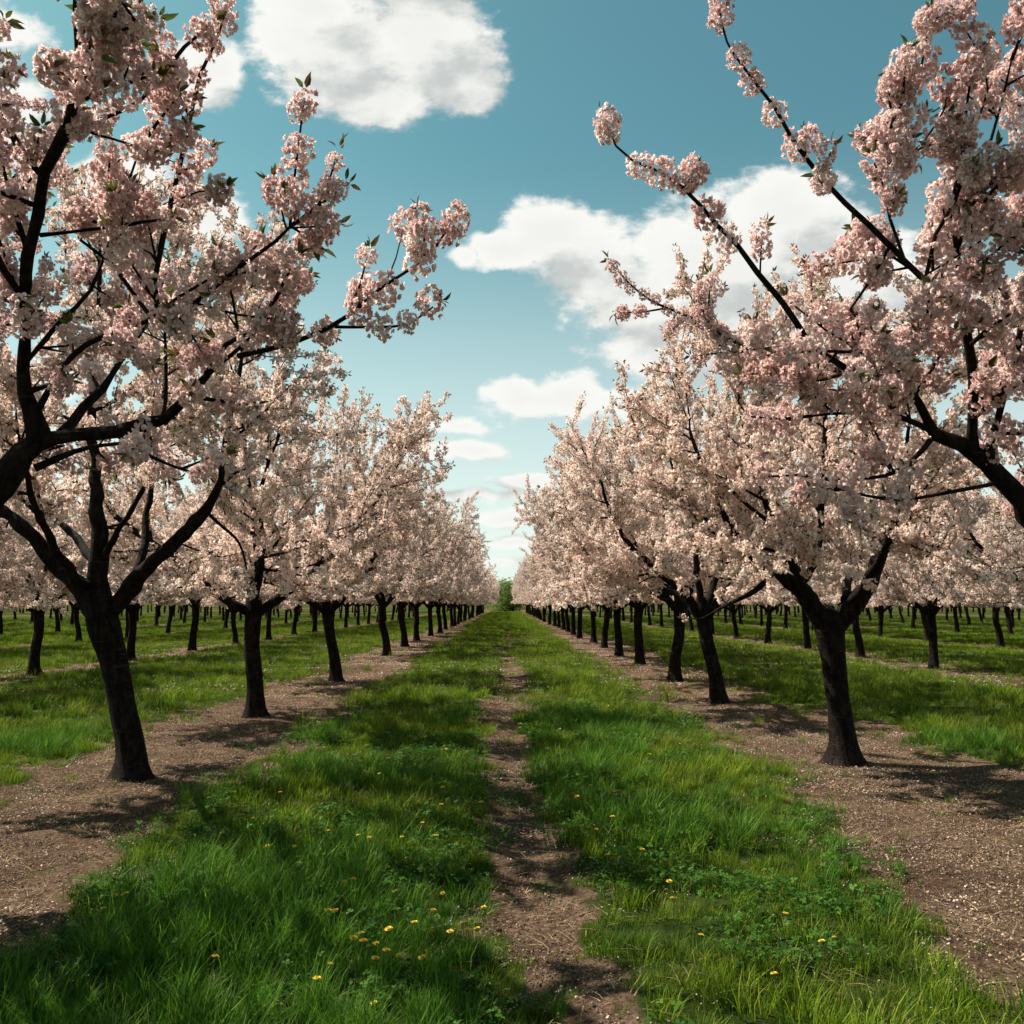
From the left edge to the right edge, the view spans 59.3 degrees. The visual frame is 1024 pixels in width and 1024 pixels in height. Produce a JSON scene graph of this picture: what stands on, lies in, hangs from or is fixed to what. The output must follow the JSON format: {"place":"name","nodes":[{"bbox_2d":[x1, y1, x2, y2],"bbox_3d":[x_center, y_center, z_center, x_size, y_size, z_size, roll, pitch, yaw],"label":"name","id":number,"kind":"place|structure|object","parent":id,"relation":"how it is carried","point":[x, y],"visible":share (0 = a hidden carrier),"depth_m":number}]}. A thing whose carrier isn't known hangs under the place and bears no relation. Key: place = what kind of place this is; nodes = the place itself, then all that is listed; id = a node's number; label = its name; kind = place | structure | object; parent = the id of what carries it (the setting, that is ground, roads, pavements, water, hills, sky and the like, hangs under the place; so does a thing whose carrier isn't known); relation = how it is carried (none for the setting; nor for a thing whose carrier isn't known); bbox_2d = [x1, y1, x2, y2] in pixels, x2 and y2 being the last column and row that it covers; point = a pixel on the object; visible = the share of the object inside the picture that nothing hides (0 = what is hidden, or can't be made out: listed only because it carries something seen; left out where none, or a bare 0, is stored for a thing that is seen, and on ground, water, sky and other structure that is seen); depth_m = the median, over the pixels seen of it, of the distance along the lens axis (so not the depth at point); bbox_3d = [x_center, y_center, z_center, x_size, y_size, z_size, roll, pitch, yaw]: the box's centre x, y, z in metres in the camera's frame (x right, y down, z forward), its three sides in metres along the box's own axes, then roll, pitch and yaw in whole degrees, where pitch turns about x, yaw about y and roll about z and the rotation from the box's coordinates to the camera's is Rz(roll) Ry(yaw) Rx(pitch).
{"place":"outdoors","nodes":[
{"label":"outdoors","id":0,"kind":"place"},
{"bbox_2d":[0,603,1023,1023],"bbox_3d":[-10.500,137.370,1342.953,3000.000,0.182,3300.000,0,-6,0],"label":"ground","id":1,"kind":"structure","parent":0,"point":[512,913],"depth_m":6.05},
{"bbox_2d":[0,556,54,634],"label":"cherry tree","id":2,"kind":"object","parent":1,"relation":"on","point":[1,625],"visible":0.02,"depth_m":44.09},
{"bbox_2d":[0,452,68,617],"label":"cherry tree","id":3,"kind":"object","parent":1,"relation":"on","point":[26,557],"visible":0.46,"depth_m":15.73},
{"bbox_2d":[0,525,69,604],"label":"cherry tree","id":4,"kind":"object","parent":1,"relation":"on","point":[30,591],"visible":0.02,"depth_m":31.47},
{"bbox_2d":[44,533,81,631],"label":"cherry tree","id":5,"kind":"object","parent":1,"relation":"on","point":[57,622],"visible":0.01,"depth_m":49.05},
{"bbox_2d":[44,531,87,640],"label":"cherry tree","id":6,"kind":"object","parent":1,"relation":"on","point":[75,607],"visible":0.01,"depth_m":36.93},
{"bbox_2d":[70,607,73,624],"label":"cherry tree","id":7,"kind":"object","parent":1,"relation":"on","point":[72,619],"depth_m":65.64},
{"bbox_2d":[0,447,174,675],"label":"cherry tree","id":8,"kind":"object","parent":1,"relation":"on","point":[36,643],"visible":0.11,"depth_m":20.12},
{"bbox_2d":[46,467,215,660],"bbox_3d":[-10.632,1.409,25.515,5.290,5.710,5.469,3,-4,-10],"label":"cherry tree","id":9,"kind":"object","parent":1,"relation":"on","point":[132,608],"visible":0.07,"depth_m":24.99},
{"bbox_2d":[125,524,173,637],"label":"cherry tree","id":10,"kind":"object","parent":1,"relation":"on","point":[127,624],"depth_m":41.31},
{"bbox_2d":[153,602,185,625],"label":"cherry tree","id":11,"kind":"object","parent":1,"relation":"on","point":[159,606],"visible":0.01,"depth_m":63.02},
{"bbox_2d":[154,604,187,623],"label":"cherry tree","id":12,"kind":"object","parent":1,"relation":"on","point":[185,612],"visible":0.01,"depth_m":68.75},
{"bbox_2d":[0,131,351,781],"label":"cherry tree","id":13,"kind":"object","parent":1,"relation":"on","point":[101,607],"visible":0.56,"depth_m":8.21},
{"bbox_2d":[152,538,217,633],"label":"cherry tree","id":14,"kind":"object","parent":1,"relation":"on","point":[169,620],"visible":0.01,"depth_m":46.82},
{"bbox_2d":[123,481,263,650],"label":"cherry tree","id":15,"kind":"object","parent":1,"relation":"on","point":[192,644],"visible":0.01,"depth_m":30.11},
{"bbox_2d":[203,604,206,621],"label":"cherry tree","id":16,"kind":"object","parent":1,"relation":"on","point":[204,619],"depth_m":73.43},
{"bbox_2d":[222,607,224,620],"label":"cherry tree","id":17,"kind":"object","parent":1,"relation":"on","point":[223,616],"depth_m":78.40},
{"bbox_2d":[222,607,229,628],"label":"cherry tree","id":18,"kind":"object","parent":1,"relation":"on","point":[225,625],"depth_m":56.34},
{"bbox_2d":[167,521,298,644],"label":"cherry tree","id":19,"kind":"object","parent":1,"relation":"on","point":[233,612],"visible":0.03,"depth_m":35.04},
{"bbox_2d":[14,317,454,718],"bbox_3d":[-3.694,0.196,12.860,5.562,5.576,5.391,-5,-5,37],"label":"cherry tree","id":20,"kind":"object","parent":1,"relation":"on","point":[337,547],"visible":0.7,"depth_m":12.38},
{"bbox_2d":[0,0,470,507],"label":"cherry tree","id":21,"kind":"object","parent":1,"relation":"on","point":[114,29],"visible":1,"depth_m":3.06},
{"bbox_2d":[213,548,321,639],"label":"cherry tree","id":22,"kind":"object","parent":1,"relation":"on","point":[268,625],"visible":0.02,"depth_m":39.95},
{"bbox_2d":[284,609,287,622],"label":"cherry tree","id":23,"kind":"object","parent":1,"relation":"on","point":[286,615],"visible":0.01,"depth_m":71.53},
{"bbox_2d":[313,975,320,1004],"bbox_3d":[-0.741,1.818,3.384,0.036,0.136,0.038,3,-11,16],"label":"dandelion","id":24,"kind":"object","parent":1,"relation":"on","point":[316,977],"visible":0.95,"depth_m":3.39},
{"bbox_2d":[290,552,346,634],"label":"cherry tree","id":25,"kind":"object","parent":1,"relation":"on","point":[295,619],"visible":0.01,"depth_m":44.77},
{"bbox_2d":[193,431,452,681],"bbox_3d":[-3.885,0.894,18.828,5.426,5.440,5.259,-6,-5,-8],"label":"cherry tree","id":26,"kind":"object","parent":1,"relation":"on","point":[383,565],"visible":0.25,"depth_m":18.51},
{"bbox_2d":[301,558,354,631],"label":"cherry tree","id":27,"kind":"object","parent":1,"relation":"on","point":[314,628],"depth_m":49.71},
{"bbox_2d":[349,935,357,960],"bbox_3d":[-0.695,1.912,3.901,0.041,0.160,0.038,13,9,37],"label":"dandelion","id":28,"kind":"object","parent":1,"relation":"on","point":[354,937],"visible":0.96,"depth_m":3.90},
{"bbox_2d":[342,599,376,626],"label":"cherry tree","id":29,"kind":"object","parent":1,"relation":"on","point":[346,605],"visible":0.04,"depth_m":59.40},
{"bbox_2d":[345,601,374,624],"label":"cherry tree","id":30,"kind":"object","parent":1,"relation":"on","point":[358,605],"visible":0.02,"depth_m":64.31},
{"bbox_2d":[357,938,367,977],"bbox_3d":[-0.623,1.861,3.721,0.044,0.185,0.045,0,-9,18],"label":"dandelion","id":31,"kind":"object","parent":1,"relation":"on","point":[363,940],"visible":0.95,"depth_m":3.74},
{"bbox_2d":[371,955,379,972],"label":"dandelion","id":32,"kind":"object","parent":1,"relation":"on","point":[374,957],"visible":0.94,"depth_m":3.73},
{"bbox_2d":[356,600,395,623],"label":"cherry tree","id":33,"kind":"object","parent":1,"relation":"on","point":[369,611],"visible":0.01,"depth_m":69.13},
{"bbox_2d":[314,465,469,655],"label":"cherry tree","id":34,"kind":"object","parent":1,"relation":"on","point":[443,516],"visible":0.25,"depth_m":27.10},
{"bbox_2d":[389,603,408,619],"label":"cherry tree","id":35,"kind":"object","parent":1,"relation":"on","point":[393,613],"depth_m":83.94},
{"bbox_2d":[396,953,402,979],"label":"dandelion","id":36,"kind":"object","parent":1,"relation":"on","point":[399,955],"visible":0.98,"depth_m":3.72},
{"bbox_2d":[361,490,479,646],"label":"cherry tree","id":37,"kind":"object","parent":1,"relation":"on","point":[402,603],"visible":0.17,"depth_m":32.83},
{"bbox_2d":[418,954,425,974],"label":"dandelion","id":38,"kind":"object","parent":1,"relation":"on","point":[424,956],"visible":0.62,"depth_m":3.78},
{"bbox_2d":[359,522,488,640],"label":"cherry tree","id":39,"kind":"object","parent":1,"relation":"on","point":[416,606],"visible":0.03,"depth_m":37.84},
{"bbox_2d":[393,530,485,635],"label":"cherry tree","id":40,"kind":"object","parent":1,"relation":"on","point":[430,605],"visible":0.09,"depth_m":43.28},
{"bbox_2d":[446,929,456,963],"bbox_3d":[-0.267,1.901,3.921,0.038,0.160,0.039,2,-2,-38],"label":"dandelion","id":41,"kind":"object","parent":1,"relation":"on","point":[450,931],"visible":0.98,"depth_m":3.92},
{"bbox_2d":[422,550,488,627],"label":"cherry tree","id":42,"kind":"object","parent":1,"relation":"on","point":[450,605],"visible":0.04,"depth_m":58.65},
{"bbox_2d":[425,582,486,625],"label":"cherry tree","id":43,"kind":"object","parent":1,"relation":"on","point":[454,616],"visible":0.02,"depth_m":63.50},
{"bbox_2d":[435,526,492,632],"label":"cherry tree","id":44,"kind":"object","parent":1,"relation":"on","point":[438,606],"visible":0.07,"depth_m":48.52},
{"bbox_2d":[442,536,489,629],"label":"cherry tree","id":45,"kind":"object","parent":1,"relation":"on","point":[481,568],"visible":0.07,"depth_m":54.13},
{"bbox_2d":[463,929,470,954],"bbox_3d":[-0.206,1.933,4.006,0.035,0.148,0.038,3,-3,9],"label":"dandelion","id":46,"kind":"object","parent":1,"relation":"on","point":[466,930],"visible":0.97,"depth_m":4.01},
{"bbox_2d":[0,697,934,1023],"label":"clover","id":47,"kind":"object","parent":1,"relation":"on","point":[734,883],"visible":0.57,"depth_m":5.03},
{"bbox_2d":[456,572,487,623],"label":"cherry tree","id":48,"kind":"object","parent":1,"relation":"on","point":[459,607],"visible":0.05,"depth_m":68.30},
{"bbox_2d":[458,571,489,621],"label":"cherry tree","id":49,"kind":"object","parent":1,"relation":"on","point":[461,612],"visible":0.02,"depth_m":73.24},
{"bbox_2d":[458,571,497,619],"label":"cherry tree","id":50,"kind":"object","parent":1,"relation":"on","point":[487,587],"visible":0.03,"depth_m":83.16},
{"bbox_2d":[462,562,496,620],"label":"cherry tree","id":51,"kind":"object","parent":1,"relation":"on","point":[489,570],"visible":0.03,"depth_m":78.33},
{"bbox_2d":[474,926,484,957],"bbox_3d":[-0.142,1.944,4.050,0.035,0.147,0.036,-17,-11,22],"label":"dandelion","id":52,"kind":"object","parent":1,"relation":"on","point":[477,927],"visible":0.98,"depth_m":4.04},
{"bbox_2d":[468,577,492,619],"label":"cherry tree","id":53,"kind":"object","parent":1,"relation":"on","point":[490,601],"visible":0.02,"depth_m":87.84},
{"bbox_2d":[472,575,495,616],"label":"cherry tree","id":54,"kind":"object","parent":1,"relation":"on","point":[488,600],"visible":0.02,"depth_m":97.56},
{"bbox_2d":[476,574,498,615],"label":"cherry tree","id":55,"kind":"object","parent":1,"relation":"on","point":[491,598],"visible":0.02,"depth_m":107.56},
{"bbox_2d":[477,583,499,614],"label":"cherry tree","id":56,"kind":"object","parent":1,"relation":"on","point":[495,586],"visible":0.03,"depth_m":112.47},
{"bbox_2d":[485,577,525,611],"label":"green tree","id":57,"kind":"object","parent":1,"relation":"on","point":[505,596],"visible":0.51,"depth_m":163.65},
{"bbox_2d":[2,604,1020,613],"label":"distant orchard","id":58,"kind":"object","parent":1,"relation":"on","point":[447,610],"visible":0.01,"depth_m":154.94},
{"bbox_2d":[0,611,1023,1023],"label":"grass","id":59,"kind":"structure","parent":1,"relation":"on","point":[144,947],"depth_m":6.21},
{"bbox_2d":[0,697,1023,1023],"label":"soil crumbs","id":60,"kind":"object","parent":1,"relation":"on","point":[492,709],"visible":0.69,"depth_m":7.12},
{"bbox_2d":[0,673,1023,1023],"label":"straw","id":61,"kind":"object","parent":1,"relation":"on","point":[560,823],"visible":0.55,"depth_m":6.81},
{"bbox_2d":[0,633,1023,1023],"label":"fallen petals","id":62,"kind":"object","parent":1,"relation":"on","point":[568,733],"visible":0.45,"depth_m":13.11},
{"bbox_2d":[511,585,530,614],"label":"cherry tree","id":63,"kind":"object","parent":1,"relation":"on","point":[514,596],"visible":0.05,"depth_m":122.52},
{"bbox_2d":[511,565,541,619],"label":"cherry tree","id":64,"kind":"object","parent":1,"relation":"on","point":[539,611],"visible":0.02,"depth_m":87.15},
{"bbox_2d":[513,570,545,621],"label":"cherry tree","id":65,"kind":"object","parent":1,"relation":"on","point":[543,608],"visible":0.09,"depth_m":77.69},
{"bbox_2d":[517,554,551,624],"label":"cherry tree","id":66,"kind":"object","parent":1,"relation":"on","point":[549,608],"visible":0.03,"depth_m":68.12},
{"bbox_2d":[518,564,556,625],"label":"cherry tree","id":67,"kind":"object","parent":1,"relation":"on","point":[554,617],"visible":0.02,"depth_m":63.55},
{"bbox_2d":[519,563,561,627],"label":"cherry tree","id":68,"kind":"object","parent":1,"relation":"on","point":[558,619],"visible":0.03,"depth_m":58.89},
{"bbox_2d":[520,557,565,629],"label":"cherry tree","id":69,"kind":"object","parent":1,"relation":"on","point":[563,619],"visible":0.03,"depth_m":54.33},
{"bbox_2d":[518,553,575,634],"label":"cherry tree","id":70,"kind":"object","parent":1,"relation":"on","point":[572,608],"visible":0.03,"depth_m":45.54},
{"bbox_2d":[518,542,595,631],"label":"cherry tree","id":71,"kind":"object","parent":1,"relation":"on","point":[566,619],"visible":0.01,"depth_m":49.76},
{"bbox_2d":[522,537,602,638],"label":"cherry tree","id":72,"kind":"object","parent":1,"relation":"on","point":[579,622],"visible":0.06,"depth_m":40.62},
{"bbox_2d":[526,521,634,642],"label":"cherry tree","id":73,"kind":"object","parent":1,"relation":"on","point":[593,638],"visible":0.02,"depth_m":36.09},
{"bbox_2d":[531,519,633,647],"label":"cherry tree","id":74,"kind":"object","parent":1,"relation":"on","point":[604,640],"visible":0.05,"depth_m":31.68},
{"bbox_2d":[511,475,679,656],"bbox_3d":[3.110,1.459,27.557,5.773,6.026,5.584,2,-6,-23],"label":"cherry tree","id":75,"kind":"object","parent":1,"relation":"on","point":[545,575],"visible":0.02,"depth_m":27.47},
{"bbox_2d":[516,430,722,664],"bbox_3d":[3.281,1.015,23.552,5.648,6.095,5.839,0,-7,-18],"label":"cherry tree","id":76,"kind":"object","parent":1,"relation":"on","point":[537,502],"visible":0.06,"depth_m":23.80},
{"bbox_2d":[629,603,657,622],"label":"cherry tree","id":77,"kind":"object","parent":1,"relation":"on","point":[631,613],"visible":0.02,"depth_m":75.01},
{"bbox_2d":[646,603,652,624],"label":"cherry tree","id":78,"kind":"object","parent":1,"relation":"on","point":[649,616],"visible":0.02,"depth_m":65.10},
{"bbox_2d":[655,601,663,626],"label":"cherry tree","id":79,"kind":"object","parent":1,"relation":"on","point":[661,613],"visible":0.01,"depth_m":60.34},
{"bbox_2d":[653,599,694,630],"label":"cherry tree","id":80,"kind":"object","parent":1,"relation":"on","point":[691,627],"depth_m":50.55},
{"bbox_2d":[539,397,828,681],"bbox_3d":[3.531,0.612,18.642,5.590,5.900,5.603,1,-8,-18],"label":"cherry tree","id":81,"kind":"object","parent":1,"relation":"on","point":[677,607],"visible":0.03,"depth_m":18.61},
{"bbox_2d":[532,353,864,704],"bbox_3d":[2.887,0.293,15.007,5.803,5.892,5.890,-4,-4,-21],"label":"cherry tree","id":82,"kind":"object","parent":1,"relation":"on","point":[635,563],"visible":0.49,"depth_m":13.77},
{"bbox_2d":[723,608,727,622],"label":"cherry tree","id":83,"kind":"object","parent":1,"relation":"on","point":[725,615],"depth_m":71.51},
{"bbox_2d":[693,593,758,633],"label":"cherry tree","id":84,"kind":"object","parent":1,"relation":"on","point":[712,620],"depth_m":45.65},
{"bbox_2d":[724,603,742,624],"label":"cherry tree","id":85,"kind":"object","parent":1,"relation":"on","point":[740,616],"visible":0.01,"depth_m":66.64},
{"bbox_2d":[715,588,759,637],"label":"cherry tree","id":86,"kind":"object","parent":1,"relation":"on","point":[732,610],"visible":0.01,"depth_m":40.83},
{"bbox_2d":[745,603,763,625],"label":"cherry tree","id":87,"kind":"object","parent":1,"relation":"on","point":[761,615],"depth_m":61.82},
{"bbox_2d":[754,604,757,618],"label":"cherry tree","id":88,"kind":"object","parent":1,"relation":"on","point":[755,613],"depth_m":88.19},
{"bbox_2d":[714,541,825,643],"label":"cherry tree","id":89,"kind":"object","parent":1,"relation":"on","point":[768,608],"visible":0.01,"depth_m":35.91},
{"bbox_2d":[770,971,780,1005],"bbox_3d":[1.028,1.859,3.492,0.035,0.137,0.032,-14,-17,29],"label":"dandelion","id":90,"kind":"object","parent":1,"relation":"on","point":[774,972],"visible":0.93,"depth_m":3.50},
{"bbox_2d":[762,588,823,628],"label":"cherry tree","id":91,"kind":"object","parent":1,"relation":"on","point":[785,625],"visible":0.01,"depth_m":56.48},
{"bbox_2d":[737,503,863,648],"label":"cherry tree","id":92,"kind":"object","parent":1,"relation":"on","point":[806,633],"visible":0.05,"depth_m":31.25},
{"bbox_2d":[592,0,1023,536],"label":"cherry tree","id":93,"kind":"object","parent":1,"relation":"on","point":[970,206],"visible":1,"depth_m":3.48},
{"bbox_2d":[778,601,837,630],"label":"cherry tree","id":94,"kind":"object","parent":1,"relation":"on","point":[826,603],"depth_m":50.84},
{"bbox_2d":[611,228,1023,768],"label":"cherry tree","id":95,"kind":"object","parent":1,"relation":"on","point":[784,534],"visible":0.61,"depth_m":8.56},
{"bbox_2d":[818,939,827,964],"bbox_3d":[1.330,1.883,3.835,0.031,0.116,0.033,2,-15,-41],"label":"dandelion","id":96,"kind":"object","parent":1,"relation":"on","point":[821,940],"visible":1,"depth_m":3.84},
{"bbox_2d":[760,486,947,657],"bbox_3d":[10.126,1.690,27.054,5.175,5.462,5.186,4,-7,-22],"label":"cherry tree","id":97,"kind":"object","parent":1,"relation":"on","point":[829,591],"visible":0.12,"depth_m":26.48},
{"bbox_2d":[867,607,871,620],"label":"cherry tree","id":98,"kind":"object","parent":1,"relation":"on","point":[869,614],"depth_m":77.10},
{"bbox_2d":[874,563,917,636],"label":"cherry tree","id":99,"kind":"object","parent":1,"relation":"on","point":[881,609],"visible":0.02,"depth_m":41.96},
{"bbox_2d":[898,603,903,622],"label":"cherry tree","id":100,"kind":"object","parent":1,"relation":"on","point":[901,615],"depth_m":71.18},
{"bbox_2d":[908,604,916,628],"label":"cherry tree","id":101,"kind":"object","parent":1,"relation":"on","point":[913,617],"visible":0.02,"depth_m":53.92},
{"bbox_2d":[827,492,1023,668],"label":"cherry tree","id":102,"kind":"object","parent":1,"relation":"on","point":[896,574],"visible":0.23,"depth_m":21.89},
{"bbox_2d":[895,544,965,641],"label":"cherry tree","id":103,"kind":"object","parent":1,"relation":"on","point":[925,625],"visible":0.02,"depth_m":37.00},
{"bbox_2d":[916,586,960,632],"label":"cherry tree","id":104,"kind":"object","parent":1,"relation":"on","point":[956,623],"depth_m":49.01},
{"bbox_2d":[964,605,970,626],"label":"cherry tree","id":105,"kind":"object","parent":1,"relation":"on","point":[967,616],"depth_m":61.38},
{"bbox_2d":[918,448,1023,606],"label":"cherry tree","id":106,"kind":"object","parent":1,"relation":"on","point":[1006,592],"visible":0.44,"depth_m":17.10},
{"bbox_2d":[977,604,983,622],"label":"cherry tree","id":107,"kind":"object","parent":1,"relation":"on","point":[980,614],"depth_m":73.18},
{"bbox_2d":[942,493,1023,646],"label":"cherry tree","id":108,"kind":"object","parent":1,"relation":"on","point":[997,627],"visible":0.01,"depth_m":32.17},
{"bbox_2d":[982,554,1019,634],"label":"cherry tree","id":109,"kind":"object","parent":1,"relation":"on","point":[1008,621],"depth_m":43.98},
{"bbox_2d":[990,502,1023,601],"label":"cherry tree","id":110,"kind":"object","parent":1,"relation":"on","point":[1020,542],"visible":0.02,"depth_m":28.50},
{"bbox_2d":[1009,585,1023,627],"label":"cherry tree","id":111,"kind":"object","parent":1,"relation":"on","point":[1012,615],"visible":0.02,"depth_m":55.76},
{"bbox_2d":[0,0,1023,603],"label":"sky","id":112,"kind":"structure","parent":0,"point":[491,106]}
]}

